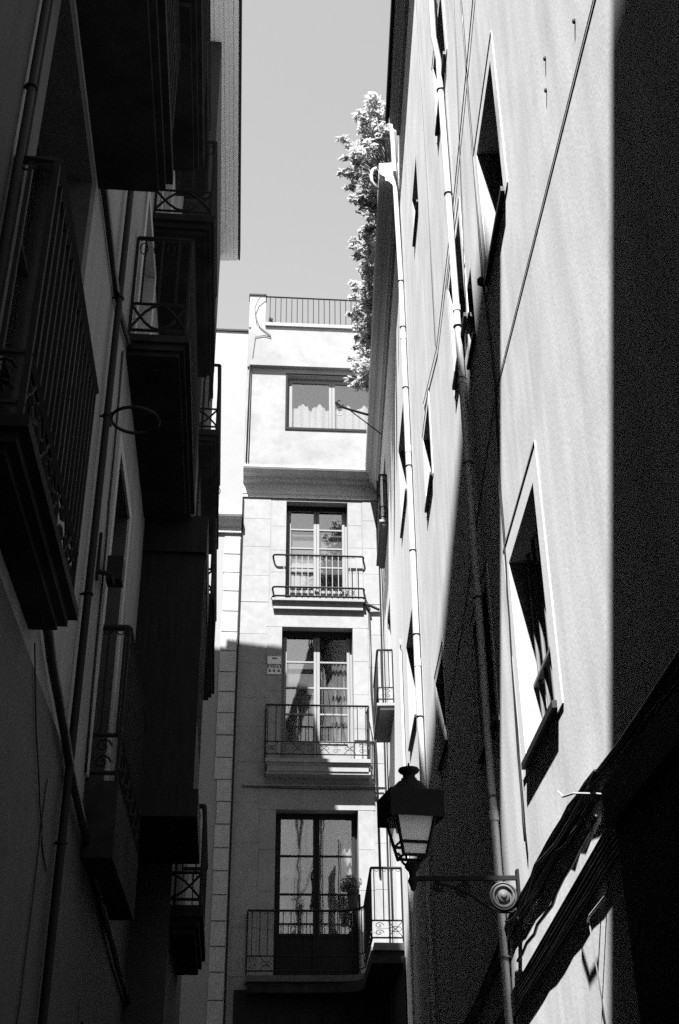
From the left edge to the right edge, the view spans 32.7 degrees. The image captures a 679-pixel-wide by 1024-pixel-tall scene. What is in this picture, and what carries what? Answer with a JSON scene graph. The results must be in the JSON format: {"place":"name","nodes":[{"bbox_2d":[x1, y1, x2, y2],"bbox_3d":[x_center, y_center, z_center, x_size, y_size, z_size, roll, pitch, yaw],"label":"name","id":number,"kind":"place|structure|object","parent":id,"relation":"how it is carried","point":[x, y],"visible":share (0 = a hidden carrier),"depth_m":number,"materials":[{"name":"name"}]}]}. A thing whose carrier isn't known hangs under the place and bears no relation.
{"place":"outdoors","nodes":[
{"label":"outdoors","id":0,"kind":"place"},
{"bbox_2d":[0,0,241,1023],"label":"apartment building","id":1,"kind":"structure","parent":0,"point":[133,107],"depth_m":7.57,"materials":[{"name":"paint"}]},
{"bbox_2d":[16,779,48,1023],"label":"cable","id":2,"kind":"object","parent":1,"relation":"attached to","point":[23,973],"visible":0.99,"depth_m":5.60,"materials":[{"name":"black rubber"}]},
{"bbox_2d":[34,643,46,871],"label":"cable","id":3,"kind":"object","parent":1,"relation":"attached to","point":[37,753],"visible":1,"depth_m":5.58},
{"bbox_2d":[0,0,95,490],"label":"balcony door","id":4,"kind":"structure","parent":1,"relation":"in","point":[56,129],"depth_m":6.22,"materials":[{"name":"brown wood"}]},
{"bbox_2d":[42,630,130,1003],"bbox_3d":[-1.733,2.601,8.403,0.063,1.044,7.508,2,-29,-5],"label":"cable","id":5,"kind":"object","parent":1,"relation":"attached to","point":[51,660],"visible":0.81,"depth_m":6.59,"materials":[{"name":"black rubber"}]},
{"bbox_2d":[77,999,96,1023],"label":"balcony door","id":6,"kind":"structure","parent":1,"relation":"in","point":[85,1016],"depth_m":7.99,"materials":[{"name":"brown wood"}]},
{"bbox_2d":[84,351,123,772],"bbox_3d":[-1.664,0.240,8.232,0.021,3.202,0.318,2,-29,-5],"label":"cable","id":7,"kind":"object","parent":1,"relation":"attached to","point":[101,592],"visible":0.96,"depth_m":8.13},
{"bbox_2d":[84,431,131,780],"bbox_3d":[-1.874,0.865,8.839,0.280,2.700,1.360,2,-29,-5],"label":"balcony door","id":8,"kind":"structure","parent":1,"relation":"in","point":[112,607],"depth_m":9.20,"materials":[{"name":"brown wood"}]},
{"bbox_2d":[95,532,124,587],"bbox_3d":[-1.577,0.369,8.002,0.148,0.350,0.323,0,-29,0],"label":"wall lamp","id":9,"kind":"object","parent":1,"relation":"attached to","point":[113,573],"visible":1,"depth_m":8.00,"materials":[{"name":"black metal"}]},
{"bbox_2d":[101,189,119,296],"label":"cable","id":10,"kind":"object","parent":1,"relation":"attached to","point":[110,236],"visible":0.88,"depth_m":7.65,"materials":[{"name":"black rubber"}]},
{"bbox_2d":[115,300,131,347],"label":"cable","id":11,"kind":"object","parent":1,"relation":"attached to","point":[125,333],"visible":0.74,"depth_m":8.79,"materials":[{"name":"black rubber"}]},
{"bbox_2d":[110,405,160,434],"bbox_3d":[-1.442,-0.641,8.092,0.377,0.100,0.353,0,-29,0],"label":"pot holder","id":12,"kind":"object","parent":1,"relation":"attached to","point":[153,413],"visible":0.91,"depth_m":8.07,"materials":[{"name":"black metal"}]},
{"bbox_2d":[132,192,155,333],"bbox_3d":[-1.929,-1.847,10.669,0.280,2.020,1.410,2,-29,-5],"label":"balcony door","id":13,"kind":"structure","parent":1,"relation":"in","point":[149,287],"depth_m":11.29,"materials":[{"name":"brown wood"}]},
{"bbox_2d":[159,177,174,212],"bbox_3d":[-2.065,-3.380,12.903,0.280,2.170,1.280,2,-29,-5],"label":"balcony door","id":14,"kind":"structure","parent":1,"relation":"in","point":[165,194],"depth_m":13.65,"materials":[{"name":"grey wood"}]},
{"bbox_2d":[179,328,248,1023],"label":"white house","id":15,"kind":"structure","parent":0,"point":[203,997],"depth_m":22.31,"materials":[{"name":"paint"}]},
{"bbox_2d":[217,0,398,329],"label":"sky","id":16,"kind":"structure","parent":0,"point":[308,65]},
{"label":"ground","id":17,"kind":"structure","parent":0,"visible":0},
{"bbox_2d":[225,293,403,1023],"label":"apartment house","id":18,"kind":"structure","parent":17,"relation":"on","point":[306,945],"depth_m":22.66,"materials":[{"name":"paint"}]},
{"bbox_2d":[245,366,250,462],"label":"cable","id":19,"kind":"object","parent":18,"relation":"attached to","point":[247,414],"visible":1,"depth_m":25.22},
{"bbox_2d":[248,294,270,462],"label":"cable","id":20,"kind":"object","parent":18,"relation":"attached to","point":[251,373],"visible":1,"depth_m":25.81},
{"bbox_2d":[267,656,280,664],"bbox_3d":[-1.286,2.933,22.856,0.270,0.160,0.058,2,-29,-4],"label":"alarm box","id":21,"kind":"object","parent":18,"relation":"attached to","point":[274,660],"visible":1,"depth_m":22.83,"materials":[{"name":"grey plastic"}]},
{"bbox_2d":[267,665,280,673],"bbox_3d":[-1.286,3.107,22.783,0.270,0.185,0.016,2,-29,-4],"label":"warning plate","id":22,"kind":"object","parent":18,"relation":"attached to","point":[273,669],"visible":1,"depth_m":22.77,"materials":[{"name":"grey plastic"}]},
{"bbox_2d":[242,786,382,789],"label":"cable","id":23,"kind":"object","parent":18,"relation":"attached to","point":[320,788],"visible":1,"depth_m":21.69,"materials":[{"name":"grey rubber"}]},
{"bbox_2d":[273,813,358,974],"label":"window","id":24,"kind":"structure","parent":18,"relation":"in","point":[313,852],"depth_m":21.16,"materials":[{"name":"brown wood"}]},
{"bbox_2d":[285,506,347,598],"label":"window","id":25,"kind":"structure","parent":18,"relation":"in","point":[310,530],"depth_m":24.61,"materials":[{"name":"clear glass"}]},
{"bbox_2d":[280,631,352,758],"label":"window","id":26,"kind":"structure","parent":18,"relation":"in","point":[317,666],"depth_m":23.10,"materials":[{"name":"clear glass"}]},
{"bbox_2d":[285,373,367,431],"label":"window","id":27,"kind":"structure","parent":18,"relation":"in","point":[309,404],"depth_m":25.85,"materials":[{"name":"clear glass"}]},
{"bbox_2d":[340,874,361,910],"bbox_3d":[0.208,6.651,20.260,0.394,0.633,0.384,-21,-35,32],"label":"flower pot","id":28,"kind":"object","parent":18,"relation":"on","point":[353,894],"visible":1,"depth_m":20.20,"materials":[{"name":"ceramic"}]},
{"bbox_2d":[364,599,379,610],"bbox_3d":[0.659,1.896,23.567,0.333,0.266,0.121,0,-29,0],"label":"wall bracket","id":29,"kind":"object","parent":18,"relation":"attached to","point":[371,606],"depth_m":23.52,"materials":[{"name":"grey metal"}]},
{"bbox_2d":[368,609,380,876],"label":"cable","id":30,"kind":"object","parent":18,"relation":"attached to","point":[377,798],"visible":0.82,"depth_m":22.32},
{"bbox_2d":[365,140,436,1023],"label":"apartment building","id":31,"kind":"structure","parent":17,"relation":"on","point":[395,723],"depth_m":18.50,"materials":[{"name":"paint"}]},
{"bbox_2d":[343,347,369,391],"bbox_3d":[0.442,-2.816,22.409,0.782,0.978,1.292,0,-29,0],"label":"shrub","id":32,"kind":"object","parent":31,"relation":"on","point":[360,367],"visible":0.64,"depth_m":22.38,"materials":[{"name":"grey plant"}]},
{"bbox_2d":[335,400,381,434],"bbox_3d":[0.343,-1.725,21.084,0.845,0.777,0.054,0,-29,0],"label":"hoist pole","id":33,"kind":"object","parent":31,"relation":"attached to","point":[349,409],"visible":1,"depth_m":21.13,"materials":[{"name":"black metal"}]},
{"bbox_2d":[345,276,372,319],"bbox_3d":[0.473,-3.930,20.783,0.796,1.028,1.286,0,-29,0],"label":"shrub","id":34,"kind":"object","parent":31,"relation":"on","point":[366,300],"visible":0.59,"depth_m":20.60,"materials":[{"name":"grey plant"}]},
{"bbox_2d":[341,170,377,244],"bbox_3d":[0.469,-4.968,18.870,0.767,0.985,1.242,-12,-31,19],"label":"shrub","id":35,"kind":"object","parent":31,"relation":"on","point":[370,202],"visible":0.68,"depth_m":18.59,"materials":[{"name":"grey plant"}]},
{"bbox_2d":[336,109,383,184],"bbox_3d":[0.355,-5.633,18.428,0.868,1.716,1.154,15,-33,-26],"label":"shrub","id":36,"kind":"object","parent":31,"relation":"on","point":[360,156],"visible":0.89,"depth_m":18.37,"materials":[{"name":"grey plant"}]},
{"bbox_2d":[349,308,371,357],"bbox_3d":[0.528,-3.397,21.360,0.702,0.861,1.124,0,-29,0],"label":"shrub","id":37,"kind":"object","parent":31,"relation":"on","point":[364,337],"visible":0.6,"depth_m":21.18,"materials":[{"name":"grey plant"}]},
{"bbox_2d":[347,210,375,293],"bbox_3d":[0.468,-4.451,19.879,0.725,1.060,1.350,0,-29,0],"label":"shrub","id":38,"kind":"object","parent":31,"relation":"on","point":[367,265],"visible":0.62,"depth_m":19.75,"materials":[{"name":"grey plant"}]},
{"bbox_2d":[356,91,395,162],"bbox_3d":[0.624,-5.849,18.164,0.761,1.820,0.772,8,-30,-14],"label":"shrub","id":39,"kind":"object","parent":31,"relation":"on","point":[380,130],"visible":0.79,"depth_m":18.14,"materials":[{"name":"grey plant"}]},
{"bbox_2d":[383,459,386,518],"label":"window","id":40,"kind":"structure","parent":31,"relation":"in","point":[384,477],"depth_m":22.55,"materials":[{"name":"black glass"}]},
{"bbox_2d":[387,599,392,702],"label":"window","id":41,"kind":"structure","parent":31,"relation":"in","point":[388,619],"depth_m":20.95,"materials":[{"name":"white glass"}]},
{"bbox_2d":[395,829,401,942],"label":"window","id":42,"kind":"structure","parent":31,"relation":"in","point":[396,830],"depth_m":18.67,"materials":[{"name":"white glass"}]},
{"bbox_2d":[398,407,409,537],"bbox_3d":[1.015,-0.600,16.678,0.265,1.480,1.390,0,-29,0],"label":"window","id":43,"kind":"structure","parent":31,"relation":"in","point":[402,462],"depth_m":17.32,"materials":[{"name":"white glass"}]},
{"bbox_2d":[406,610,418,750],"bbox_3d":[1.042,2.202,15.122,0.265,1.470,1.390,0,-29,0],"label":"window","id":44,"kind":"structure","parent":31,"relation":"in","point":[409,647],"depth_m":15.73,"materials":[{"name":"white glass"}]},
{"bbox_2d":[385,0,678,1023],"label":"apartment building","id":45,"kind":"structure","parent":17,"relation":"on","point":[587,400],"depth_m":6.00,"materials":[{"name":"paint"}]},
{"bbox_2d":[412,159,417,246],"bbox_3d":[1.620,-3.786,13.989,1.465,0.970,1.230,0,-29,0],"label":"window","id":46,"kind":"structure","parent":45,"relation":"in","point":[415,189],"depth_m":14.17,"materials":[{"name":"glass"}]},
{"bbox_2d":[415,1,434,336],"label":"cable","id":47,"kind":"object","parent":45,"relation":"attached to","point":[425,171],"visible":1,"depth_m":12.28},
{"bbox_2d":[422,388,432,517],"bbox_3d":[1.048,-0.622,12.355,0.270,1.042,0.950,0,-29,0],"label":"window","id":48,"kind":"structure","parent":45,"relation":"in","point":[426,433],"depth_m":12.63,"materials":[{"name":"white glass"}]},
{"bbox_2d":[431,0,446,142],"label":"window","id":49,"kind":"structure","parent":45,"relation":"in","point":[440,21],"depth_m":11.01,"materials":[{"name":"white glass"}]},
{"bbox_2d":[434,639,448,775],"bbox_3d":[1.073,1.866,10.985,0.270,1.002,1.010,0,-29,0],"label":"window","id":50,"kind":"structure","parent":45,"relation":"in","point":[439,676],"depth_m":11.28,"materials":[{"name":"grey glass"}]},
{"bbox_2d":[423,0,472,403],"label":"cable","id":51,"kind":"object","parent":45,"relation":"attached to","point":[454,187],"visible":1,"depth_m":9.37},
{"bbox_2d":[377,763,522,924],"bbox_3d":[0.620,1.896,6.631,0.746,0.910,0.316,6,-30,-11],"label":"street lamp","id":52,"kind":"object","parent":45,"relation":"attached to","point":[410,807],"visible":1,"depth_m":6.52,"materials":[{"name":"black metal"}]},
{"bbox_2d":[453,0,467,346],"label":"cable","id":53,"kind":"object","parent":45,"relation":"attached to","point":[460,172],"visible":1,"depth_m":9.07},
{"bbox_2d":[446,196,474,397],"bbox_3d":[1.067,-1.739,9.447,0.270,1.172,1.120,0,-29,0],"label":"window","id":54,"kind":"structure","parent":45,"relation":"in","point":[468,315],"depth_m":9.64,"materials":[{"name":"white glass"}]},
{"bbox_2d":[467,269,475,369],"bbox_3d":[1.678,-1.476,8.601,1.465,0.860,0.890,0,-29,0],"label":"window","id":55,"kind":"structure","parent":45,"relation":"in","point":[471,330],"depth_m":8.71,"materials":[{"name":"glass"}]},
{"bbox_2d":[477,277,483,286],"bbox_3d":[0.949,-1.546,7.761,0.052,0.060,0.052,0,-29,0],"label":"junction box","id":56,"kind":"object","parent":45,"relation":"attached to","point":[480,281],"visible":0.91,"depth_m":7.74,"materials":[{"name":"black metal"}]},
{"bbox_2d":[470,559,499,769],"bbox_3d":[1.094,1.062,7.920,0.270,1.112,1.070,0,-29,0],"label":"window","id":57,"kind":"structure","parent":45,"relation":"in","point":[486,602],"depth_m":8.22,"materials":[{"name":"black glass"}]},
{"bbox_2d":[473,31,507,297],"bbox_3d":[1.080,-2.245,7.526,0.270,1.312,1.050,0,-29,0],"label":"window","id":58,"kind":"structure","parent":45,"relation":"in","point":[491,174],"depth_m":7.84,"materials":[{"name":"black glass"}]},
{"bbox_2d":[460,0,525,840],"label":"cable","id":59,"kind":"object","parent":45,"relation":"attached to","point":[515,712],"visible":0.98,"depth_m":7.15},
{"bbox_2d":[475,199,524,841],"bbox_3d":[0.977,-0.264,7.190,0.019,4.516,0.311,0,-29,0],"label":"cable","id":60,"kind":"object","parent":45,"relation":"attached to","point":[501,518],"visible":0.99,"depth_m":7.04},
{"bbox_2d":[442,0,593,732],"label":"cable","id":61,"kind":"object","parent":45,"relation":"attached to","point":[518,301],"visible":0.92,"depth_m":6.09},
{"bbox_2d":[503,440,563,779],"bbox_3d":[1.107,0.547,6.096,0.270,1.402,1.240,0,-29,0],"label":"window","id":62,"kind":"structure","parent":45,"relation":"in","point":[538,665],"depth_m":6.36,"materials":[{"name":"black glass"}]},
{"bbox_2d":[505,771,596,921],"bbox_3d":[0.957,1.685,5.503,0.028,0.156,2.652,0,-29,0],"label":"cable","id":63,"kind":"object","parent":45,"relation":"attached to","point":[561,834],"visible":0.99,"depth_m":4.99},
{"bbox_2d":[505,769,596,922],"bbox_3d":[0.958,1.684,5.505,0.030,0.164,2.651,0,-29,0],"label":"cable","id":64,"kind":"object","parent":45,"relation":"attached to","point":[573,800],"visible":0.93,"depth_m":5.12,"materials":[{"name":"black rubber"}]},
{"bbox_2d":[495,828,609,1023],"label":"cable","id":65,"kind":"object","parent":45,"relation":"attached to","point":[604,833],"visible":0.39,"depth_m":5.19,"materials":[{"name":"black rubber"}]},
{"bbox_2d":[466,727,638,1022],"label":"cable","id":66,"kind":"object","parent":45,"relation":"attached to","point":[559,831],"visible":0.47,"depth_m":5.39,"materials":[{"name":"black rubber"}]},
{"bbox_2d":[497,828,614,1023],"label":"cable","id":67,"kind":"object","parent":45,"relation":"attached to","point":[610,830],"visible":0.47,"depth_m":5.18,"materials":[{"name":"black rubber"}]},
{"bbox_2d":[516,814,597,961],"bbox_3d":[0.991,1.824,5.426,0.031,0.236,2.252,0,-29,-1],"label":"cable","id":68,"kind":"object","parent":45,"relation":"attached to","point":[569,868],"visible":1,"depth_m":5.16,"materials":[{"name":"black rubber"}]},
{"bbox_2d":[499,828,616,1023],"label":"cable","id":69,"kind":"object","parent":45,"relation":"attached to","point":[601,852],"visible":0.47,"depth_m":4.98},
{"bbox_2d":[502,833,616,1023],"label":"cable","id":70,"kind":"object","parent":45,"relation":"attached to","point":[580,894],"visible":0.52,"depth_m":5.04,"materials":[{"name":"black rubber"}]},
{"bbox_2d":[512,840,617,1011],"bbox_3d":[1.001,2.734,6.266,0.029,0.900,11.201,0,-29,0],"label":"cable","id":71,"kind":"object","parent":45,"relation":"attached to","point":[612,848],"visible":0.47,"depth_m":4.91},
{"bbox_2d":[512,846,618,1018],"bbox_3d":[1.001,2.753,6.255,0.030,0.901,11.201,0,-29,0],"label":"cable","id":72,"kind":"object","parent":45,"relation":"attached to","point":[614,855],"visible":0.73,"depth_m":5.00,"materials":[{"name":"black rubber"}]},
{"bbox_2d":[463,649,678,1023],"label":"cable","id":73,"kind":"object","parent":45,"relation":"attached to","point":[653,692],"visible":0.66,"depth_m":4.24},
{"bbox_2d":[466,659,678,1023],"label":"cable","id":74,"kind":"object","parent":45,"relation":"attached to","point":[652,702],"visible":0.6,"depth_m":4.12,"materials":[{"name":"black rubber"}]},
{"bbox_2d":[468,672,678,1023],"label":"cable","id":75,"kind":"object","parent":45,"relation":"attached to","point":[646,719],"visible":0.7,"depth_m":4.51,"materials":[{"name":"black rubber"}]},
{"bbox_2d":[468,664,678,1022],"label":"cable","id":76,"kind":"object","parent":45,"relation":"attached to","point":[676,671],"visible":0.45,"depth_m":4.56,"materials":[{"name":"black rubber"}]},
{"bbox_2d":[470,679,678,1023],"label":"cable","id":77,"kind":"object","parent":45,"relation":"attached to","point":[594,798],"visible":0.86,"depth_m":5.03,"materials":[{"name":"black rubber"}]},
{"bbox_2d":[557,790,601,797],"bbox_3d":[0.936,1.117,4.604,0.074,0.148,0.475,6,-30,-11],"label":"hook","id":78,"kind":"object","parent":45,"relation":"attached to","point":[577,793],"visible":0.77,"depth_m":4.51,"materials":[{"name":"plastic"}]},
{"bbox_2d":[587,892,607,1023],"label":"cable","id":79,"kind":"object","parent":45,"relation":"attached to","point":[597,906],"depth_m":4.43,"materials":[{"name":"metal"}]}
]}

